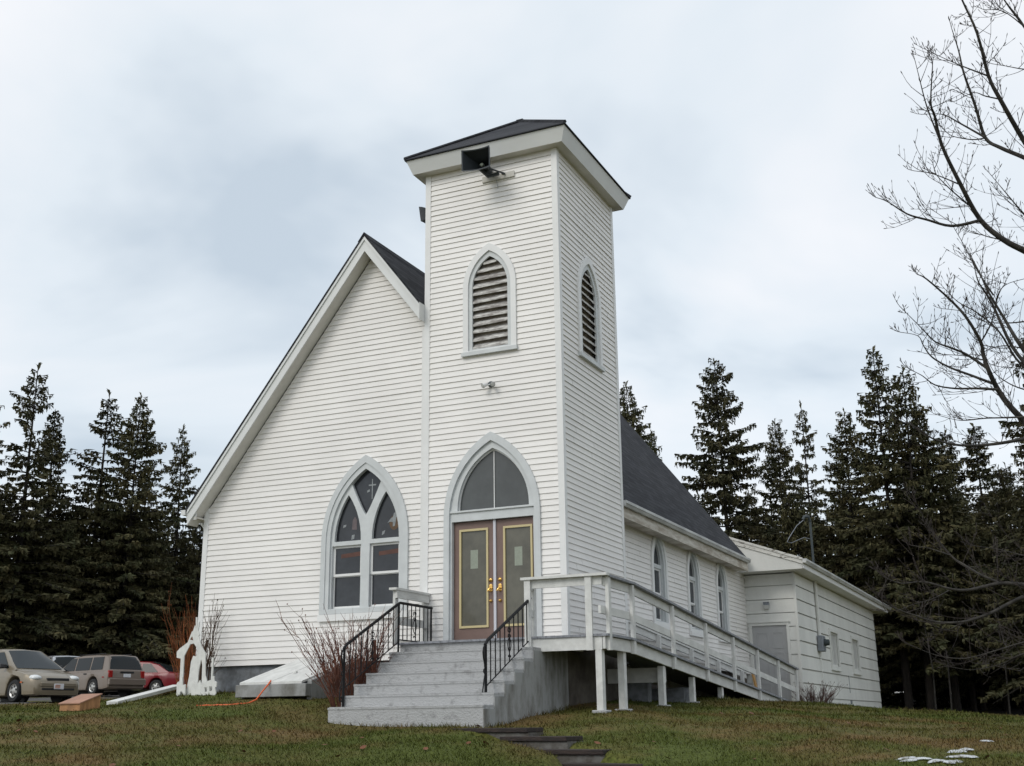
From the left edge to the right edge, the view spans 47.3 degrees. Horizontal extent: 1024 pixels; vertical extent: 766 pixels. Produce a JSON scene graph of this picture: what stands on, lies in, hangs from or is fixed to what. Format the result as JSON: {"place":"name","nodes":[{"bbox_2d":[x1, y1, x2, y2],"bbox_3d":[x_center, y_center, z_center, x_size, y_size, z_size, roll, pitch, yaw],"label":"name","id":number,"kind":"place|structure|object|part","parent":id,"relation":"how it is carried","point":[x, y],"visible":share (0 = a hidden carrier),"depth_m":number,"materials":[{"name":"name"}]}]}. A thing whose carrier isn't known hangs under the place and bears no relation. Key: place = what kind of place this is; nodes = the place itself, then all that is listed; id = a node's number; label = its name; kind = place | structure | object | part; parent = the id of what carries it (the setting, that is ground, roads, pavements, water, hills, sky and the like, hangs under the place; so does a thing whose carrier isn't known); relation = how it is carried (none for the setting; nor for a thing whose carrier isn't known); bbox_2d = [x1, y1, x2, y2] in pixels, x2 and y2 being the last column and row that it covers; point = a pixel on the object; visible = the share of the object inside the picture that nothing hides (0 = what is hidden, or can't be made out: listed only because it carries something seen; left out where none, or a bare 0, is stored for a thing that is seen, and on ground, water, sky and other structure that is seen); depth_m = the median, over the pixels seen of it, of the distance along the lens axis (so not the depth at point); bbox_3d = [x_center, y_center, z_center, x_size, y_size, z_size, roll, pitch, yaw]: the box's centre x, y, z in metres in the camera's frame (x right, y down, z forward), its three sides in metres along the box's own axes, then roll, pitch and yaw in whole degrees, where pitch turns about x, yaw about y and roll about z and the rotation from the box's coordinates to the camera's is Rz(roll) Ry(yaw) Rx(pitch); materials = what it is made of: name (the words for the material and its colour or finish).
{"place":"outdoors","nodes":[
{"label":"outdoors","id":0,"kind":"place"},
{"bbox_2d":[0,693,133,703],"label":"gravel parking","id":1,"kind":"structure","parent":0,"point":[45,700],"depth_m":37.81,"materials":[{"name":"grey gravel"}]},
{"bbox_2d":[0,502,55,651],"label":"spruce tree","id":2,"kind":"object","parent":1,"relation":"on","point":[28,586],"visible":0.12,"depth_m":53.30,"materials":[{"name":"green plant"}]},
{"bbox_2d":[5,510,56,597],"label":"spruce tree","id":3,"kind":"object","parent":1,"relation":"on","point":[43,527],"depth_m":59.50,"materials":[{"name":"green plant"}]},
{"bbox_2d":[0,649,78,702],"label":"parked hatchback","id":4,"kind":"object","parent":1,"relation":"on","point":[25,675],"visible":1,"depth_m":32.50,"materials":[{"name":"brown paint"}]},
{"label":"side window","id":5,"kind":"part","parent":4,"relation":"part of","materials":[{"name":"grey glass"}]},
{"bbox_2d":[3,409,97,653],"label":"spruce tree","id":6,"kind":"object","parent":1,"relation":"on","point":[53,430],"visible":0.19,"depth_m":56.73,"materials":[{"name":"green plant"}]},
{"bbox_2d":[14,523,109,655],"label":"spruce tree","id":7,"kind":"object","parent":1,"relation":"on","point":[77,560],"visible":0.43,"depth_m":53.31,"materials":[{"name":"green plant"}]},
{"bbox_2d":[48,655,80,694],"bbox_3d":[-19.543,12.566,50.114,1.957,1.660,4.450,10,-20,-34],"label":"parked sedan","id":8,"kind":"object","parent":1,"relation":"on","point":[62,660],"visible":0.02,"depth_m":48.65,"materials":[{"name":"silver metal"}]},
{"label":"rear window","id":9,"kind":"part","parent":8,"relation":"part of","materials":[{"name":"black glass"}]},
{"bbox_2d":[27,495,133,653],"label":"spruce tree","id":10,"kind":"object","parent":1,"relation":"on","point":[88,506],"visible":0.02,"depth_m":60.47,"materials":[{"name":"green plant"}]},
{"bbox_2d":[3,388,189,654],"bbox_3d":[-19.948,7.544,56.709,8.584,15.165,9.403,5,-17,-18],"label":"spruce tree","id":11,"kind":"object","parent":1,"relation":"on","point":[100,473],"visible":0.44,"depth_m":55.77,"materials":[{"name":"green plant"}]},
{"bbox_2d":[63,653,145,696],"bbox_3d":[-16.165,11.330,45.180,4.450,1.580,1.957,-12,-20,35],"label":"parked wagon","id":12,"kind":"object","parent":1,"relation":"on","point":[123,675],"visible":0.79,"depth_m":44.04,"materials":[{"name":"brown paint"}]},
{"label":"side window","id":13,"kind":"part","parent":12,"relation":"part of","materials":[{"name":"grey glass"}]},
{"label":"side window","id":14,"kind":"part","parent":12,"relation":"part of","materials":[{"name":"grey glass"}]},
{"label":"side window","id":15,"kind":"part","parent":12,"relation":"part of","materials":[{"name":"grey glass"}]},
{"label":"rear window","id":16,"kind":"part","parent":12,"relation":"part of","materials":[{"name":"black glass"}]},
{"bbox_2d":[51,501,173,660],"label":"spruce tree","id":17,"kind":"object","parent":1,"relation":"on","point":[115,647],"visible":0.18,"depth_m":54.90,"materials":[{"name":"green plant"}]},
{"bbox_2d":[37,392,199,667],"bbox_3d":[-18.494,7.617,56.295,8.071,14.763,8.560,-3,-16,8],"label":"spruce tree","id":18,"kind":"object","parent":1,"relation":"on","point":[145,491],"visible":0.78,"depth_m":55.52,"materials":[{"name":"green plant"}]},
{"bbox_2d":[86,523,194,693],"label":"spruce tree","id":19,"kind":"object","parent":1,"relation":"on","point":[161,585],"visible":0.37,"depth_m":55.33,"materials":[{"name":"green plant"}]},
{"bbox_2d":[102,661,184,694],"bbox_3d":[-15.989,12.698,50.245,4.320,1.440,1.937,-3,-16,9],"label":"parked coupe","id":20,"kind":"object","parent":1,"relation":"on","point":[157,675],"visible":0.22,"depth_m":49.36,"materials":[{"name":"red paint"}]},
{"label":"side window","id":21,"kind":"part","parent":20,"relation":"part of","materials":[{"name":"grey glass"}]},
{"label":"rear window","id":22,"kind":"part","parent":20,"relation":"part of","materials":[{"name":"black glass"}]},
{"bbox_2d":[155,529,196,659],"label":"spruce tree","id":23,"kind":"object","parent":1,"relation":"on","point":[179,535],"visible":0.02,"depth_m":62.44,"materials":[{"name":"green plant"}]},
{"bbox_2d":[16,712,1004,765],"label":"fallen leaves","id":24,"kind":"object","parent":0,"point":[361,747],"visible":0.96,"depth_m":13.36,"materials":[{"name":"brown plant"}]},
{"bbox_2d":[0,688,1023,765],"bbox_3d":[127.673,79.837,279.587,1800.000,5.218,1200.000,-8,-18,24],"label":"lawn ground","id":25,"kind":"structure","parent":0,"point":[609,757],"depth_m":14.47,"materials":[{"name":"green plant"}]},
{"bbox_2d":[0,405,37,649],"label":"spruce tree","id":26,"kind":"object","parent":25,"relation":"on","point":[5,625],"visible":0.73,"depth_m":51.40,"materials":[{"name":"green plant"}]},
{"bbox_2d":[0,362,111,644],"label":"spruce tree","id":27,"kind":"object","parent":25,"relation":"on","point":[14,594],"visible":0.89,"depth_m":52.90,"materials":[{"name":"green plant"}]},
{"bbox_2d":[57,506,81,531],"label":"spruce tree","id":28,"kind":"object","parent":25,"relation":"on","point":[68,510],"depth_m":68.60,"materials":[{"name":"green plant"}]},
{"bbox_2d":[58,693,102,710],"bbox_3d":[-6.699,4.953,18.154,0.490,0.261,0.420,-10,-19,29],"label":"lamp box","id":29,"kind":"object","parent":25,"relation":"on","point":[81,702],"visible":0.89,"depth_m":18.05,"materials":[{"name":"brown wood"}]},
{"bbox_2d":[106,685,176,704],"bbox_3d":[-6.499,5.539,20.820,0.220,0.389,2.146,-5,-17,13],"label":"white plank","id":30,"kind":"object","parent":25,"relation":"on","point":[130,698],"visible":0.78,"depth_m":20.61,"materials":[{"name":"paint"}]},
{"bbox_2d":[127,511,170,659],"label":"spruce tree","id":31,"kind":"object","parent":25,"relation":"on","point":[142,553],"depth_m":61.65,"materials":[{"name":"green plant"}]},
{"bbox_2d":[131,423,200,647],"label":"spruce tree","id":32,"kind":"object","parent":25,"relation":"on","point":[177,496],"visible":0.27,"depth_m":60.16,"materials":[{"name":"green plant"}]},
{"bbox_2d":[141,525,203,672],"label":"spruce tree","id":33,"kind":"object","parent":25,"relation":"on","point":[193,556],"visible":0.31,"depth_m":57.15,"materials":[{"name":"green plant"}]},
{"bbox_2d":[160,584,195,687],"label":"orange willow","id":34,"kind":"object","parent":25,"relation":"on","point":[187,670],"visible":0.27,"depth_m":22.43,"materials":[{"name":"brown plant"}]},
{"bbox_2d":[176,617,216,695],"bbox_3d":[-5.440,4.855,20.232,0.990,1.600,0.150,-8,-18,24],"label":"nativity cutout","id":35,"kind":"object","parent":25,"relation":"on","point":[195,686],"visible":0.88,"depth_m":20.23,"materials":[{"name":"paint"}]},
{"bbox_2d":[194,595,229,682],"bbox_3d":[-5.432,4.726,20.964,0.582,1.865,0.757,10,-19,-32],"label":"corner shrub","id":36,"kind":"object","parent":25,"relation":"on","point":[212,652],"visible":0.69,"depth_m":20.94,"materials":[{"name":"brown plant"}]},
{"bbox_2d":[196,680,271,705],"bbox_3d":[-4.354,4.888,18.451,1.157,0.406,0.338,6,-17,-20],"label":"extension cord","id":37,"kind":"object","parent":25,"relation":"on","point":[266,686],"visible":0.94,"depth_m":18.36,"materials":[{"name":"orange plastic"}]},
{"bbox_2d":[235,657,358,698],"bbox_3d":[-3.534,5.142,19.462,1.370,1.175,1.640,-8,-18,24],"label":"cellar hatch","id":38,"kind":"object","parent":25,"relation":"on","point":[289,679],"visible":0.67,"depth_m":18.91,"materials":[{"name":"white paint"}]},
{"bbox_2d":[240,658,326,684],"bbox_3d":[-3.827,4.851,19.703,0.600,0.475,1.610,-8,-18,24],"label":"hatch door","id":39,"kind":"structure","parent":38,"relation":"in","point":[279,672],"depth_m":19.54,"materials":[{"name":"white paint"}]},
{"bbox_2d":[271,657,353,683],"bbox_3d":[-3.272,4.773,19.456,0.595,0.475,1.610,-8,-18,24],"label":"hatch door","id":40,"kind":"structure","parent":38,"relation":"in","point":[299,676],"depth_m":19.01,"materials":[{"name":"white paint"}]},
{"bbox_2d":[276,601,404,706],"bbox_3d":[-2.559,4.219,17.954,1.825,1.817,1.694,-14,-21,39],"label":"red twig shrub","id":41,"kind":"object","parent":25,"relation":"on","point":[335,671],"visible":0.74,"depth_m":17.81,"materials":[{"name":"brown plant"}]},
{"bbox_2d":[327,640,568,727],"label":"concrete steps","id":42,"kind":"structure","parent":25,"relation":"on","point":[427,684],"depth_m":16.84,"materials":[{"name":"grey concrete"}]},
{"bbox_2d":[339,602,432,706],"bbox_3d":[-1.908,4.186,18.125,0.046,1.632,2.729,-8,-18,24],"label":"iron handrail","id":43,"kind":"object","parent":42,"relation":"on","point":[343,659],"visible":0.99,"depth_m":18.00,"materials":[{"name":"black metal"}]},
{"bbox_2d":[482,597,531,691],"bbox_3d":[-0.059,3.823,16.890,0.046,1.598,1.678,-8,-18,24],"label":"iron handrail","id":44,"kind":"object","parent":42,"relation":"on","point":[490,637],"visible":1,"depth_m":16.76,"materials":[{"name":"black metal"}]},
{"bbox_2d":[450,727,543,738],"bbox_3d":[-0.197,4.520,14.766,1.187,0.320,0.370,-12,-19,33],"label":"timber step","id":45,"kind":"object","parent":25,"relation":"on","point":[498,733],"visible":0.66,"depth_m":14.54,"materials":[{"name":"grey wood"}]},
{"bbox_2d":[181,118,890,708],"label":"church","id":46,"kind":"structure","parent":25,"relation":"on","point":[381,442],"depth_m":21.09,"materials":[{"name":"white wood"}]},
{"bbox_2d":[317,455,408,621],"bbox_3d":[-2.581,2.703,20.666,1.820,2.910,0.171,-8,-18,24],"label":"gable window","id":47,"kind":"structure","parent":46,"relation":"in","point":[362,557],"depth_m":20.66,"materials":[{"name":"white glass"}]},
{"bbox_2d":[419,207,425,222],"bbox_3d":[-1.504,-3.204,22.454,0.535,0.316,0.423,-8,-18,24],"label":"horn loudspeaker","id":48,"kind":"object","parent":46,"relation":"attached to","point":[422,210],"visible":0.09,"depth_m":22.35,"materials":[{"name":"grey metal"}]},
{"bbox_2d":[454,520,493,639],"bbox_3d":[-0.641,3.324,19.469,0.743,2.045,0.127,-8,-18,24],"label":"door","id":49,"kind":"structure","parent":46,"relation":"in","point":[473,541],"depth_m":19.50,"materials":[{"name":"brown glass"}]},
{"bbox_2d":[461,145,514,186],"bbox_3d":[-0.428,-3.849,20.942,0.738,0.559,0.670,-8,-18,24],"label":"horn loudspeaker","id":50,"kind":"object","parent":46,"relation":"attached to","point":[475,159],"visible":1,"depth_m":21.00,"materials":[{"name":"grey metal"}]},
{"bbox_2d":[481,381,494,387],"bbox_3d":[-0.396,0.020,20.115,0.270,0.144,0.172,-8,-18,24],"label":"twin floodlight","id":51,"kind":"object","parent":46,"relation":"attached to","point":[489,384],"visible":1,"depth_m":20.09,"materials":[{"name":"grey metal"}]},
{"bbox_2d":[461,243,517,357],"bbox_3d":[-0.387,-1.502,20.662,1.074,2.067,0.155,-8,-18,24],"label":"belfry window","id":52,"kind":"structure","parent":46,"relation":"in","point":[489,250],"depth_m":20.63,"materials":[{"name":"white wood"}]},
{"bbox_2d":[496,517,533,637],"bbox_3d":[0.059,3.226,19.158,0.702,2.045,0.127,-8,-18,24],"label":"door","id":53,"kind":"structure","parent":46,"relation":"in","point":[514,536],"depth_m":19.24,"materials":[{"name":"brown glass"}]},
{"bbox_2d":[577,257,604,372],"bbox_3d":[1.389,-1.328,21.336,0.155,2.067,1.172,-8,-18,24],"label":"belfry window","id":54,"kind":"structure","parent":46,"relation":"in","point":[586,264],"depth_m":21.44,"materials":[{"name":"white wood"}]},
{"bbox_2d":[649,536,669,629],"bbox_3d":[3.020,4.036,24.260,0.185,2.120,1.060,-8,-18,24],"label":"side window","id":55,"kind":"structure","parent":46,"relation":"in","point":[659,566],"depth_m":24.43,"materials":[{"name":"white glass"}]},
{"bbox_2d":[686,551,703,637],"bbox_3d":[4.077,4.655,26.440,0.185,2.120,1.060,-8,-18,24],"label":"side window","id":56,"kind":"structure","parent":46,"relation":"in","point":[694,590],"depth_m":26.62,"materials":[{"name":"white glass"}]},
{"bbox_2d":[715,563,730,643],"bbox_3d":[5.091,5.249,28.532,0.185,2.120,1.060,-8,-18,24],"label":"side window","id":57,"kind":"structure","parent":46,"relation":"in","point":[722,595],"depth_m":28.72,"materials":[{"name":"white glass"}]},
{"bbox_2d":[763,602,768,608],"bbox_3d":[6.581,5.759,30.275,0.140,0.175,0.130,-8,-18,24],"label":"wall lamp","id":58,"kind":"object","parent":46,"relation":"attached to","point":[766,605],"visible":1,"depth_m":30.24,"materials":[{"name":"grey metal"}]},
{"bbox_2d":[747,621,794,700],"bbox_3d":[6.643,7.213,29.912,1.095,2.180,0.110,-8,-18,24],"label":"annex door","id":59,"kind":"structure","parent":46,"relation":"in","point":[773,637],"depth_m":29.99,"materials":[{"name":"white wood"}]},
{"bbox_2d":[787,515,829,699],"bbox_3d":[8.192,6.218,32.078,1.064,5.261,0.368,9,-19,-31],"label":"electric mast","id":60,"kind":"object","parent":46,"relation":"attached to","point":[822,642],"visible":0.95,"depth_m":32.21,"materials":[{"name":"grey metal"}]},
{"bbox_2d":[828,628,842,671],"bbox_3d":[9.355,7.785,34.084,0.190,1.180,1.440,-8,-18,24],"label":"annex window","id":61,"kind":"structure","parent":46,"relation":"in","point":[835,658],"depth_m":34.29,"materials":[{"name":"white wood"}]},
{"bbox_2d":[850,636,862,675],"bbox_3d":[10.910,8.696,37.293,0.190,1.180,1.440,-8,-18,24],"label":"annex window","id":62,"kind":"structure","parent":46,"relation":"in","point":[854,647],"depth_m":37.52,"materials":[{"name":"white wood"}]},
{"bbox_2d":[500,736,582,748],"bbox_3d":[0.350,4.430,14.118,0.979,0.320,0.370,-12,-20,34],"label":"timber step","id":63,"kind":"object","parent":25,"relation":"on","point":[553,742],"visible":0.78,"depth_m":13.93,"materials":[{"name":"grey wood"}]},
{"bbox_2d":[536,749,611,762],"bbox_3d":[0.643,4.382,13.460,1.073,0.320,0.370,-9,-18,28],"label":"timber step","id":64,"kind":"object","parent":25,"relation":"on","point":[580,755],"visible":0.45,"depth_m":13.25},
{"bbox_2d":[389,572,799,712],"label":"wheelchair ramp","id":65,"kind":"structure","parent":25,"relation":"on","point":[639,661],"depth_m":19.47,"materials":[{"name":"white paint"}]},
{"bbox_2d":[752,674,757,687],"bbox_3d":[5.947,7.445,28.440,0.190,0.830,0.150,-8,-18,24],"label":"pine plank","id":66,"kind":"object","parent":65,"relation":"on","point":[754,680],"depth_m":28.47,"materials":[{"name":"beige wood"}]},
{"bbox_2d":[561,763,643,765],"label":"timber step","id":67,"kind":"object","parent":25,"relation":"on","point":[595,764],"visible":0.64,"depth_m":12.80,"materials":[{"name":"grey wood"}]},
{"bbox_2d":[627,683,651,701],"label":"concrete block","id":68,"kind":"structure","parent":25,"relation":"on","point":[639,691],"depth_m":20.40,"materials":[{"name":"grey concrete"}]},
{"bbox_2d":[652,687,689,702],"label":"concrete block","id":69,"kind":"structure","parent":25,"relation":"on","point":[680,694],"depth_m":21.09,"materials":[{"name":"grey concrete"}]},
{"bbox_2d":[792,682,843,703],"bbox_3d":[7.591,7.747,28.885,1.478,0.782,1.246,14,-22,-41],"label":"round shrub","id":70,"kind":"object","parent":25,"relation":"on","point":[822,695],"visible":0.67,"depth_m":28.65,"materials":[{"name":"plant"}]},
{"bbox_2d":[913,600,950,709],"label":"sapling","id":71,"kind":"object","parent":25,"relation":"on","point":[928,615],"visible":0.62,"depth_m":43.19,"materials":[{"name":"brown plant"}]},
{"bbox_2d":[863,0,1023,684],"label":"bare maple","id":72,"kind":"object","parent":25,"relation":"on","point":[1015,412],"visible":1,"depth_m":16.87,"materials":[{"name":"brown plant"}]},
{"bbox_2d":[896,740,993,763],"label":"snow","id":73,"kind":"structure","parent":25,"relation":"on","point":[933,760],"depth_m":12.03,"materials":[{"name":"white snow"}]},
{"bbox_2d":[0,0,1023,691],"label":"sky","id":74,"kind":"structure","parent":0,"point":[184,184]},
{"bbox_2d":[881,697,1023,715],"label":"forest floor","id":75,"kind":"structure","parent":0,"point":[1016,711],"depth_m":53.34,"materials":[{"name":"brown soil"}]},
{"bbox_2d":[619,381,661,452],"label":"spruce tree","id":76,"kind":"object","parent":75,"relation":"on","point":[632,421],"visible":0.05,"depth_m":61.34,"materials":[{"name":"green plant"}]},
{"bbox_2d":[648,430,661,460],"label":"spruce tree","id":77,"kind":"object","parent":75,"relation":"on","point":[654,445],"depth_m":68.67,"materials":[{"name":"green plant"}]},
{"bbox_2d":[694,492,719,517],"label":"spruce tree","id":78,"kind":"object","parent":75,"relation":"on","point":[698,497],"visible":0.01,"depth_m":57.44,"materials":[{"name":"green plant"}]},
{"bbox_2d":[674,358,826,563],"bbox_3d":[9.700,6.423,51.595,8.350,16.357,9.728,6,-18,-23],"label":"spruce tree","id":79,"kind":"object","parent":75,"relation":"on","point":[729,476],"visible":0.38,"depth_m":52.57,"materials":[{"name":"green plant"}]},
{"bbox_2d":[734,488,768,545],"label":"spruce tree","id":80,"kind":"object","parent":75,"relation":"on","point":[748,508],"visible":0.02,"depth_m":59.10,"materials":[{"name":"green plant"}]},
{"bbox_2d":[739,418,832,560],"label":"spruce tree","id":81,"kind":"object","parent":75,"relation":"on","point":[774,466],"visible":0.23,"depth_m":55.39,"materials":[{"name":"green plant"}]},
{"bbox_2d":[765,491,891,695],"bbox_3d":[12.214,9.491,49.630,7.307,9.978,7.366,-11,-19,32],"label":"spruce tree","id":82,"kind":"object","parent":75,"relation":"on","point":[787,522],"visible":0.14,"depth_m":50.31,"materials":[{"name":"green plant"}]},
{"bbox_2d":[783,400,889,661],"bbox_3d":[14.694,8.130,56.512,5.611,15.199,6.146,8,-19,-29],"label":"spruce tree","id":83,"kind":"object","parent":75,"relation":"on","point":[803,441],"visible":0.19,"depth_m":57.49,"materials":[{"name":"green plant"}]},
{"bbox_2d":[825,483,935,678],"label":"spruce tree","id":84,"kind":"object","parent":75,"relation":"on","point":[856,555],"visible":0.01,"depth_m":57.85,"materials":[{"name":"green plant"}]},
{"bbox_2d":[798,408,971,693],"bbox_3d":[14.579,7.590,50.571,7.755,13.438,8.224,2,-16,-9],"label":"spruce tree","id":85,"kind":"object","parent":75,"relation":"on","point":[833,562],"visible":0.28,"depth_m":50.72,"materials":[{"name":"green plant"}]},
{"bbox_2d":[880,681,914,702],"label":"spruce tree","id":86,"kind":"object","parent":75,"relation":"on","point":[885,696],"visible":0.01,"depth_m":58.32,"materials":[{"name":"green plant"}]},
{"bbox_2d":[826,345,1018,709],"bbox_3d":[16.068,5.704,47.331,8.056,15.485,7.774,-13,-20,37],"label":"spruce tree","id":87,"kind":"object","parent":75,"relation":"on","point":[902,514],"visible":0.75,"depth_m":46.93,"materials":[{"name":"green plant"}]},
{"bbox_2d":[882,587,974,707],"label":"spruce tree","id":88,"kind":"object","parent":75,"relation":"on","point":[917,698],"visible":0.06,"depth_m":56.31,"materials":[{"name":"green plant"}]},
{"bbox_2d":[878,483,980,688],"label":"spruce tree","id":89,"kind":"object","parent":75,"relation":"on","point":[886,660],"visible":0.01,"depth_m":52.69,"materials":[{"name":"green plant"}]},
{"bbox_2d":[925,591,961,710],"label":"sapling","id":90,"kind":"object","parent":75,"relation":"on","point":[947,667],"visible":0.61,"depth_m":43.41,"materials":[{"name":"brown plant"}]},
{"bbox_2d":[872,409,1023,711],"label":"spruce tree","id":91,"kind":"object","parent":75,"relation":"on","point":[911,656],"visible":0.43,"depth_m":46.52,"materials":[{"name":"green plant"}]},
{"bbox_2d":[887,480,1018,712],"bbox_3d":[19.296,9.100,50.507,6.724,10.437,6.340,-5,-17,14],"label":"spruce tree","id":92,"kind":"object","parent":75,"relation":"on","point":[973,701],"visible":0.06,"depth_m":50.06,"materials":[{"name":"green plant"}]},
{"bbox_2d":[920,680,1019,706],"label":"spruce tree","id":93,"kind":"object","parent":75,"relation":"on","point":[963,702],"visible":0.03,"depth_m":56.69,"materials":[{"name":"green plant"}]},
{"bbox_2d":[936,429,1016,709],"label":"spruce tree","id":94,"kind":"object","parent":75,"relation":"on","point":[949,451],"visible":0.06,"depth_m":55.48,"materials":[{"name":"green plant"}]},
{"bbox_2d":[935,464,1023,713],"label":"spruce tree","id":95,"kind":"object","parent":75,"relation":"on","point":[1004,509],"visible":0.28,"depth_m":49.76,"materials":[{"name":"green plant"}]},
{"bbox_2d":[940,462,1022,708],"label":"spruce tree","id":96,"kind":"object","parent":75,"relation":"on","point":[1012,477],"visible":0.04,"depth_m":55.84,"materials":[{"name":"green plant"}]},
{"bbox_2d":[955,423,1023,710],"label":"spruce tree","id":97,"kind":"object","parent":75,"relation":"on","point":[975,475],"visible":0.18,"depth_m":54.73,"materials":[{"name":"green plant"}]},
{"bbox_2d":[962,556,1021,708],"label":"spruce tree","id":98,"kind":"object","parent":75,"relation":"on","point":[1013,703],"visible":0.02,"depth_m":55.23,"materials":[{"name":"green plant"}]},
{"bbox_2d":[961,333,1023,704],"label":"spruce tree","id":99,"kind":"object","parent":75,"relation":"on","point":[1018,620],"visible":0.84,"depth_m":42.48,"materials":[{"name":"green plant"}]},
{"bbox_2d":[972,493,1012,561],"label":"spruce tree","id":100,"kind":"object","parent":75,"relation":"on","point":[981,516],"depth_m":65.01,"materials":[{"name":"green plant"}]},
{"bbox_2d":[979,586,1010,714],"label":"sapling","id":101,"kind":"object","parent":75,"relation":"on","point":[1009,706],"visible":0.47,"depth_m":43.08,"materials":[{"name":"brown plant"}]},
{"bbox_2d":[980,465,1023,697],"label":"spruce tree","id":102,"kind":"object","parent":75,"relation":"on","point":[1021,488],"visible":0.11,"depth_m":51.30,"materials":[{"name":"green plant"}]}
]}

